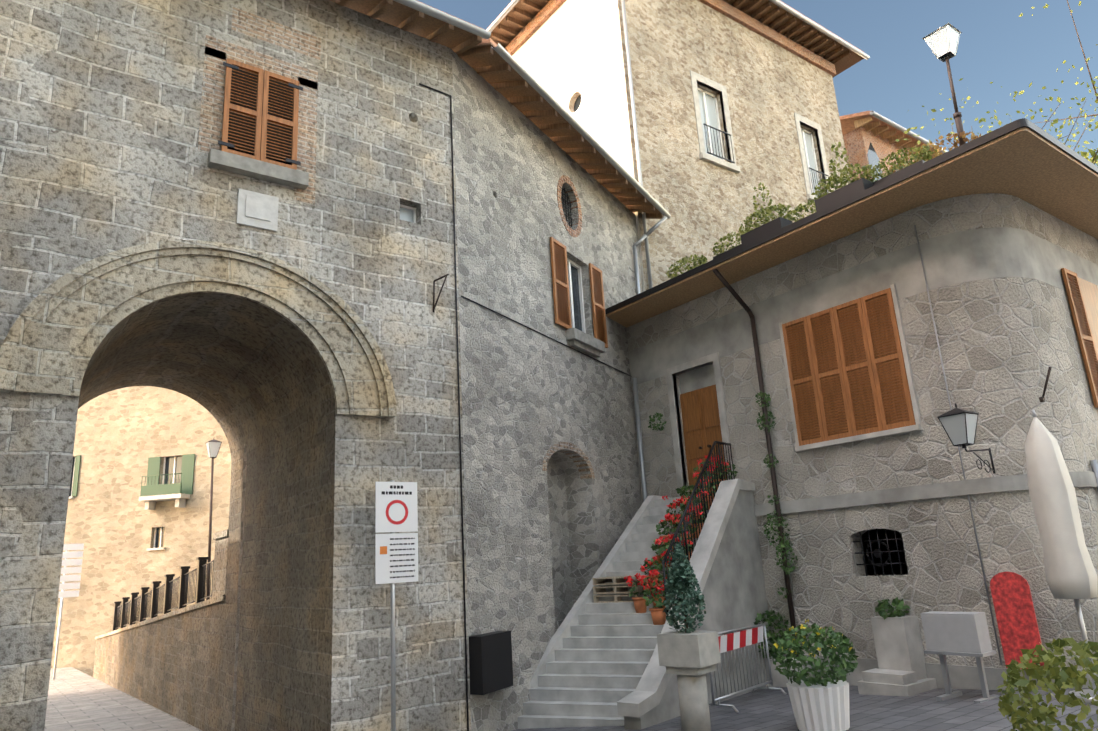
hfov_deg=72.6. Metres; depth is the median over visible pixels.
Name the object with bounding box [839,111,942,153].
brick building roof
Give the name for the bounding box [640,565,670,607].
step pot
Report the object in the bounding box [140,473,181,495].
building balcony rail
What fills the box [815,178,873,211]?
roof planter box
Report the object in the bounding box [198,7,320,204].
brick patch
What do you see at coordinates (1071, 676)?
variegated shrub
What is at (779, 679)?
wall planter box
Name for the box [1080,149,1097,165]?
hedge
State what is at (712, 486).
step pot
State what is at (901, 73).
sky
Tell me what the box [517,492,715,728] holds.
stairs
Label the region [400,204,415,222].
small gate window frame
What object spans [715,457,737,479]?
landing pot
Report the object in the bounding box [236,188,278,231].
gate plaque
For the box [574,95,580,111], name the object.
tower round window glass
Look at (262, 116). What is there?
gate shutters
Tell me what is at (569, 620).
stair curb
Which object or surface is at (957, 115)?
lamp post pole
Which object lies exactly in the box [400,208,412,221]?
small gate window glass
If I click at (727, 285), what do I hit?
downpipe
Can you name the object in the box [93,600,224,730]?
street retaining wall
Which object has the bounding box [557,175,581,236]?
oval window
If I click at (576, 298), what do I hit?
window glass
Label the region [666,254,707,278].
roof planter plant
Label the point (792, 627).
white planter flowers
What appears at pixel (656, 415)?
hanging plant
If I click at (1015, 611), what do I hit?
poster panel
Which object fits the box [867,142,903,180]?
brick building windows
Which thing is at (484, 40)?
eave tiles
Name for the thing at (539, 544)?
wall
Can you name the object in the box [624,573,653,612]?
step pot
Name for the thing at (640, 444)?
corner downpipe
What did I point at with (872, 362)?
window shutters
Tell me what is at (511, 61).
eave gutter
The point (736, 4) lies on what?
tower rafters
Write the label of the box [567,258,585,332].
window frame
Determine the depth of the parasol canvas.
9.68 m
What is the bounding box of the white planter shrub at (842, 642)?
[771,623,858,686]
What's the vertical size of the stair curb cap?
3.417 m
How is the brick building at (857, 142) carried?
on the ground
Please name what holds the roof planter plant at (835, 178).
on the roof planter box at (844, 192)
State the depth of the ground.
9.93 m
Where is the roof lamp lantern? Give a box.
[922,23,961,61]
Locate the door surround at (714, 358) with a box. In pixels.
[666,352,733,496]
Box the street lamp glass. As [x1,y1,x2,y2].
[206,442,220,457]
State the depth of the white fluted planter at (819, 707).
8.94 m
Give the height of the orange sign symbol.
0.100 m
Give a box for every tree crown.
[873,1,1097,174]
[913,65,1097,163]
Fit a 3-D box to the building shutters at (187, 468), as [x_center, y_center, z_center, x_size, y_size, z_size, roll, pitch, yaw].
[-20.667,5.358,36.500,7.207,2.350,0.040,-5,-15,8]
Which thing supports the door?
attached to the building at (1005, 343)
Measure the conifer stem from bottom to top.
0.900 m
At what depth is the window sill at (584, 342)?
15.44 m
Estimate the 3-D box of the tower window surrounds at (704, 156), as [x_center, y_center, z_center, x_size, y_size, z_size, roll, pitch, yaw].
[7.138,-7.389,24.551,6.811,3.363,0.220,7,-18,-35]
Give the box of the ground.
[513,685,1097,730]
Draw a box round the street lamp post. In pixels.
[205,438,221,599]
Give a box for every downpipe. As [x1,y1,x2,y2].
[632,216,666,293]
[632,378,646,501]
[713,269,798,656]
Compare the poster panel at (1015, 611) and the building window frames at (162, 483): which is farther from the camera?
the building window frames at (162, 483)
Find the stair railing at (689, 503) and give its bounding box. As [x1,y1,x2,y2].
[662,441,734,611]
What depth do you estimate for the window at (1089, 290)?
13.05 m
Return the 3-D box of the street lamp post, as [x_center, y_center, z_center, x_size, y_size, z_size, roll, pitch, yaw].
[-11.194,5.374,24.580,0.448,6.072,0.448,7,-18,-35]
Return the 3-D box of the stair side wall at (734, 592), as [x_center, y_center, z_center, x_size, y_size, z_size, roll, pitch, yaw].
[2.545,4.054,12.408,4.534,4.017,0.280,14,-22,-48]
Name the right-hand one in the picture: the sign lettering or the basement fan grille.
the basement fan grille
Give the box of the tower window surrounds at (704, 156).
[690,70,830,201]
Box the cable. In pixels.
[461,296,631,376]
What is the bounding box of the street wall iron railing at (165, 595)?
[112,557,213,630]
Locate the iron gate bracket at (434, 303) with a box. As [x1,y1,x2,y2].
[433,274,448,311]
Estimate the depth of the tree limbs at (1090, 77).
16.62 m
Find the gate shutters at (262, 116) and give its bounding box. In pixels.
[221,58,298,169]
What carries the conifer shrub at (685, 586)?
on the stone pedestal trough
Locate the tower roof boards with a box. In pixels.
[490,0,863,77]
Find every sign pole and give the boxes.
[53,550,67,679]
[390,480,395,730]
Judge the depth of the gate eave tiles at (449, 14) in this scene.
12.35 m
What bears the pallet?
on the stairs
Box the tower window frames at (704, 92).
[697,87,819,193]
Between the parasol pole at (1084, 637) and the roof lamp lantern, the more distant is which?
the roof lamp lantern
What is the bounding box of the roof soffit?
[606,127,1097,327]
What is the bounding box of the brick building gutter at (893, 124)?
[870,111,947,153]
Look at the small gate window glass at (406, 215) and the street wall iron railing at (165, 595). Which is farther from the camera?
the street wall iron railing at (165, 595)
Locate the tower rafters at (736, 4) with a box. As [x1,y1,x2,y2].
[491,0,850,64]
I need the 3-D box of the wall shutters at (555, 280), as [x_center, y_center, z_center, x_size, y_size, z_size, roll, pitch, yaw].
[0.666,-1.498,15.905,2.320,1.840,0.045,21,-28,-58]
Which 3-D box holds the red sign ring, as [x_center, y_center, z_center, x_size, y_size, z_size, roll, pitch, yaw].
[-2.036,1.964,10.009,0.327,0.327,0.001,7,-18,-35]
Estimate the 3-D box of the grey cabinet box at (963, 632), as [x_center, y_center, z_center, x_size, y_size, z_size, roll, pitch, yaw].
[5.659,3.702,10.401,0.320,0.500,0.740,7,-18,-35]
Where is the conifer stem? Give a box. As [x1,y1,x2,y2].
[679,568,687,632]
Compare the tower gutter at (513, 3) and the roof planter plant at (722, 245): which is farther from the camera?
the tower gutter at (513, 3)
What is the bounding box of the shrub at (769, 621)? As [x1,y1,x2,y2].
[754,609,790,658]
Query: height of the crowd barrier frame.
1.122 m
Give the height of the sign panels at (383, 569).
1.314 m
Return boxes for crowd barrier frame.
[709,623,786,712]
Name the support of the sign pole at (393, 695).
on the ground
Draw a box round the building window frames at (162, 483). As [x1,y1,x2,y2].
[69,456,175,547]
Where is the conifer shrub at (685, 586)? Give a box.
[664,542,705,632]
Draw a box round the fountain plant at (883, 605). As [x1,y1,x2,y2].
[875,597,910,619]
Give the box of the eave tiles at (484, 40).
[479,38,496,46]
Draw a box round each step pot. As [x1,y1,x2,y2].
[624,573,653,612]
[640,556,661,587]
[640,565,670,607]
[642,580,668,624]
[650,538,673,566]
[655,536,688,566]
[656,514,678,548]
[657,551,671,575]
[658,567,673,587]
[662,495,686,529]
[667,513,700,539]
[668,531,693,560]
[672,524,695,555]
[675,485,697,510]
[682,485,707,512]
[682,489,708,523]
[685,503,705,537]
[693,455,719,485]
[693,464,719,495]
[696,477,716,509]
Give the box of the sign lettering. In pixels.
[382,485,414,577]
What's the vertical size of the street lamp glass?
0.500 m
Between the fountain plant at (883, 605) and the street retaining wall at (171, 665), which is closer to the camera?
the fountain plant at (883, 605)
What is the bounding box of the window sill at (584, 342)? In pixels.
[565,328,604,356]
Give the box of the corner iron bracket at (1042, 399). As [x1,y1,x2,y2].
[1039,367,1051,401]
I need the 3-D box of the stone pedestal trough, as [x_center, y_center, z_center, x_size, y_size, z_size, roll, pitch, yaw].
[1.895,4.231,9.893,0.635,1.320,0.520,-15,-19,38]
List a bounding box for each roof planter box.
[713,244,741,258]
[741,217,792,245]
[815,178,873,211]
[873,160,925,184]
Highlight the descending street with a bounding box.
[44,667,201,730]
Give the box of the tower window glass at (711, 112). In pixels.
[698,91,818,195]
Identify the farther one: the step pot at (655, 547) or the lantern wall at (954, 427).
the step pot at (655, 547)
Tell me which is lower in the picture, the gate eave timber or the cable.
the cable
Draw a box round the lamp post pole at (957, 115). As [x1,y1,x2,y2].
[945,56,965,145]
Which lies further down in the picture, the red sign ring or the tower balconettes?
the red sign ring
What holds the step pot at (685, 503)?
on the stairs
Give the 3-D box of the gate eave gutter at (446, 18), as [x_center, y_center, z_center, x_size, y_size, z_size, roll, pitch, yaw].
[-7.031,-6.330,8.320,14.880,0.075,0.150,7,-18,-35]
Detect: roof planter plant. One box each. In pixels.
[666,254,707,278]
[712,228,752,255]
[739,182,790,232]
[786,197,817,221]
[811,142,873,198]
[866,145,934,181]
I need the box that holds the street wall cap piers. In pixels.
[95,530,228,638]
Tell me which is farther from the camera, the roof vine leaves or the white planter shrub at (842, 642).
the roof vine leaves
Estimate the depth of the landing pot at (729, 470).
14.49 m
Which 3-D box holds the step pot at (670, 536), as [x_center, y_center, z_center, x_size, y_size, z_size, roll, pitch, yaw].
[2.314,3.209,13.033,0.443,0.637,0.444,-8,-15,17]
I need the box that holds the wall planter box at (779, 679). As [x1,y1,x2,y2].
[763,656,806,686]
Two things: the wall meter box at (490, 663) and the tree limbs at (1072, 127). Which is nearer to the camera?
the wall meter box at (490, 663)
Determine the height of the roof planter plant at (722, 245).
0.454 m
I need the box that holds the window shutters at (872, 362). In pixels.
[782,288,915,445]
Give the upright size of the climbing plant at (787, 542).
3.836 m
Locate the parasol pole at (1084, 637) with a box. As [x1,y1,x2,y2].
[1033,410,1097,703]
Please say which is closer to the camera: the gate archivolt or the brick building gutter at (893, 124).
the gate archivolt
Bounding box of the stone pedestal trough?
[657,630,720,730]
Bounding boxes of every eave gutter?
[394,0,490,39]
[491,43,670,218]
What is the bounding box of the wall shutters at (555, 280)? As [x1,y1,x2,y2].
[550,237,607,347]
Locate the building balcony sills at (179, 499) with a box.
[69,493,189,550]
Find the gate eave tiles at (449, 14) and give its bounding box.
[416,0,484,29]
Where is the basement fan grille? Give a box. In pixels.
[853,529,906,575]
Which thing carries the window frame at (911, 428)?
attached to the building at (1005, 343)
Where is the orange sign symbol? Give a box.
[380,546,386,553]
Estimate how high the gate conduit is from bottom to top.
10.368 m
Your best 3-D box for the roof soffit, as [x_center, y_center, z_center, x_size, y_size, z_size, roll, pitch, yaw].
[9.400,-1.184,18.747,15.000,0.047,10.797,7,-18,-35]
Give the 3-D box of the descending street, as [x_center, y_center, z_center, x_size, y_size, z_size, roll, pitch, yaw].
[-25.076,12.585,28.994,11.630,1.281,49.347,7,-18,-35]
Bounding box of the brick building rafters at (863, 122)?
[854,117,938,160]
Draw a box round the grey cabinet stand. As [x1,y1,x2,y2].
[924,650,999,702]
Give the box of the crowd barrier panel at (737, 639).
[718,626,762,652]
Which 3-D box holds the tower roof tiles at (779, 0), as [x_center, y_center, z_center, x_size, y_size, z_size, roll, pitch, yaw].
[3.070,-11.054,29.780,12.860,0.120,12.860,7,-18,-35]
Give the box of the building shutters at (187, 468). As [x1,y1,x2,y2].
[72,454,194,495]
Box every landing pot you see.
[704,455,730,489]
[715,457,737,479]
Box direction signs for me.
[58,543,83,597]
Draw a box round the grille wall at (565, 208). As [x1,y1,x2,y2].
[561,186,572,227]
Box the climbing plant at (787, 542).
[755,391,797,598]
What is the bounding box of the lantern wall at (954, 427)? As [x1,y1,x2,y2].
[936,403,995,472]
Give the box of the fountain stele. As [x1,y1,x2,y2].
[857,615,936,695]
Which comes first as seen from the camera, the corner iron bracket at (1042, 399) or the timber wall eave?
the corner iron bracket at (1042, 399)
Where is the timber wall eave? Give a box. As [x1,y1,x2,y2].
[451,42,663,218]
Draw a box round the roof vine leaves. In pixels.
[889,131,980,171]
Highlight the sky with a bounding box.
[417,0,1097,166]
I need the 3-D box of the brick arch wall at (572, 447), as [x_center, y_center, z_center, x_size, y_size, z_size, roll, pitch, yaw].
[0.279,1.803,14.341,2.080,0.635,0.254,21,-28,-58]
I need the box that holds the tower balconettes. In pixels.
[703,123,829,194]
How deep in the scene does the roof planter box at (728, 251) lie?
14.71 m
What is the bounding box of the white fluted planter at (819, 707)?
[786,680,849,730]
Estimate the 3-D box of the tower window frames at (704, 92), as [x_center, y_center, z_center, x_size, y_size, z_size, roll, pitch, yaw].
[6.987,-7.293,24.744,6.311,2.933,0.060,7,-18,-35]
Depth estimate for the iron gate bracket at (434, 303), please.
11.63 m
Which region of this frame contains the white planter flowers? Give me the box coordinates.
[773,619,853,656]
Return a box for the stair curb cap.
[617,479,755,716]
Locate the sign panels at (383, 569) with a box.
[375,482,417,583]
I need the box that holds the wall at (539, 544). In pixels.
[231,50,642,730]
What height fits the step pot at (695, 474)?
0.708 m
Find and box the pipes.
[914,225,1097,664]
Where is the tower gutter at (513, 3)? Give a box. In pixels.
[482,0,869,288]
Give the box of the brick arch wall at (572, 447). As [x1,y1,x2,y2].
[542,442,594,479]
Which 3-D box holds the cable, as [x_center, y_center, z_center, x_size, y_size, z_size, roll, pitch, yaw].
[0.434,-0.363,15.127,6.724,0.121,3.011,7,-18,-35]
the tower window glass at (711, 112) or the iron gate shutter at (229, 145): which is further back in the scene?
the tower window glass at (711, 112)
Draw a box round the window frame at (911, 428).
[779,284,921,450]
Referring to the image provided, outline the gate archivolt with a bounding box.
[0,240,396,417]
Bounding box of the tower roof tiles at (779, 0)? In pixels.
[486,0,862,51]
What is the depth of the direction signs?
29.50 m
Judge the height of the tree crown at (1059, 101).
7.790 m
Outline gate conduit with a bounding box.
[419,83,468,730]
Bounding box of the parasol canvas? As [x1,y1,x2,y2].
[1025,417,1097,598]
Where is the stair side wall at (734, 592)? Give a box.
[624,490,771,728]
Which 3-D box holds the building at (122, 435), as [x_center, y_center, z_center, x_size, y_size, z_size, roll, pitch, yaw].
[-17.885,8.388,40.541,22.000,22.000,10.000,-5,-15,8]
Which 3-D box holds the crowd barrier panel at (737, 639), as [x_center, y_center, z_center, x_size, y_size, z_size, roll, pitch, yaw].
[3.014,4.364,11.898,1.830,0.240,0.052,14,-23,-49]
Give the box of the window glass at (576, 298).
[571,265,581,330]
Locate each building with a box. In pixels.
[0,0,470,730]
[51,386,230,676]
[626,193,1097,669]
[843,127,918,180]
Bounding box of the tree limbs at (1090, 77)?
[952,0,1097,163]
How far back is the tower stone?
22.79 m
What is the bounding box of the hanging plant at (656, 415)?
[648,412,665,430]
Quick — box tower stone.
[512,0,849,291]
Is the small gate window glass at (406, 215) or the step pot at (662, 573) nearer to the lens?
the small gate window glass at (406, 215)
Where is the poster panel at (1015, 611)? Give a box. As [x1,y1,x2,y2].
[990,572,1043,668]
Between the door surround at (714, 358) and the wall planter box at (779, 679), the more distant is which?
the door surround at (714, 358)
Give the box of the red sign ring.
[386,500,407,524]
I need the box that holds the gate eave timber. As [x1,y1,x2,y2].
[330,0,481,53]
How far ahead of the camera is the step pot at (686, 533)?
13.19 m
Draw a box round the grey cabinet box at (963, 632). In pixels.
[921,611,991,653]
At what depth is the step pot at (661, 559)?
12.72 m
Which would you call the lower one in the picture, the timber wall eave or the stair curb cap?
the stair curb cap
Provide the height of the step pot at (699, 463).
0.782 m
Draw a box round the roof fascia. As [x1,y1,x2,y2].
[605,118,1097,313]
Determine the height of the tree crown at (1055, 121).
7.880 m
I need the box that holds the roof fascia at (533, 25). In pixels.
[504,0,835,76]
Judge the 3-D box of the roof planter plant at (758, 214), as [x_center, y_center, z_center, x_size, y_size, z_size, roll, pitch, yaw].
[3.986,-2.964,13.946,0.545,0.999,1.130,7,-18,-35]
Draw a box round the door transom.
[679,364,715,393]
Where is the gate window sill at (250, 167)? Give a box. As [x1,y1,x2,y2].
[207,148,308,189]
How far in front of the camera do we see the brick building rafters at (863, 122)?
31.16 m
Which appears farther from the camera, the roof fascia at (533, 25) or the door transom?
the roof fascia at (533, 25)
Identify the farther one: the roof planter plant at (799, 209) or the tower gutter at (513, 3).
the tower gutter at (513, 3)
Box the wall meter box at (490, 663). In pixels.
[469,631,512,694]
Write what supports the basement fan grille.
on the building at (1005, 343)
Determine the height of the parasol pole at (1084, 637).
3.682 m
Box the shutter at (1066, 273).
[1061,268,1097,407]
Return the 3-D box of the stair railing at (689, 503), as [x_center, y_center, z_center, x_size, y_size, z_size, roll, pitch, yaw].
[2.758,2.890,13.375,2.935,3.250,0.052,14,-22,-48]
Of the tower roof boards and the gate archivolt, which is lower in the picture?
the gate archivolt
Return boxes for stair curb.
[530,495,669,687]
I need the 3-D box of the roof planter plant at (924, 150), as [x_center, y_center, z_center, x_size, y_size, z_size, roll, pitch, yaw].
[5.691,-3.249,12.137,0.562,0.455,1.116,7,-18,-35]
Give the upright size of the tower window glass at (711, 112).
2.933 m
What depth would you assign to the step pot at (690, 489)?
13.95 m
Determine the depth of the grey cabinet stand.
10.17 m
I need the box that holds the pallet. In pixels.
[592,575,648,602]
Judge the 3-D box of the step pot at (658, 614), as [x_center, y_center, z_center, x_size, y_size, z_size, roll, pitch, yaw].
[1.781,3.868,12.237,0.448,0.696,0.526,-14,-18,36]
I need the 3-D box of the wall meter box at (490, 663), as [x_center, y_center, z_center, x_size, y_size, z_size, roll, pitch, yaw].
[-0.839,4.305,10.869,0.780,0.770,0.220,21,-28,-58]
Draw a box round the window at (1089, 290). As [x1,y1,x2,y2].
[1078,277,1097,354]
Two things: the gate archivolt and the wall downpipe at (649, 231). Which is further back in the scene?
the wall downpipe at (649, 231)
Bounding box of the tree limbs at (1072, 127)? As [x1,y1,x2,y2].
[1042,99,1091,149]
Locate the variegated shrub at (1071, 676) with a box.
[996,638,1097,730]
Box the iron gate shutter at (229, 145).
[218,62,302,164]
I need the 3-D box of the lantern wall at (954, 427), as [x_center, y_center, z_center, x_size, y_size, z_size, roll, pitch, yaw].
[6.122,1.055,10.815,0.998,0.990,0.426,7,-18,-35]
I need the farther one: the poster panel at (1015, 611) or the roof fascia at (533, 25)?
the roof fascia at (533, 25)
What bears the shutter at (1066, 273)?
attached to the building at (1005, 343)
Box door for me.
[680,384,726,494]
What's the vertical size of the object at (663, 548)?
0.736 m
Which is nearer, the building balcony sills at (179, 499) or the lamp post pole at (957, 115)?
the lamp post pole at (957, 115)

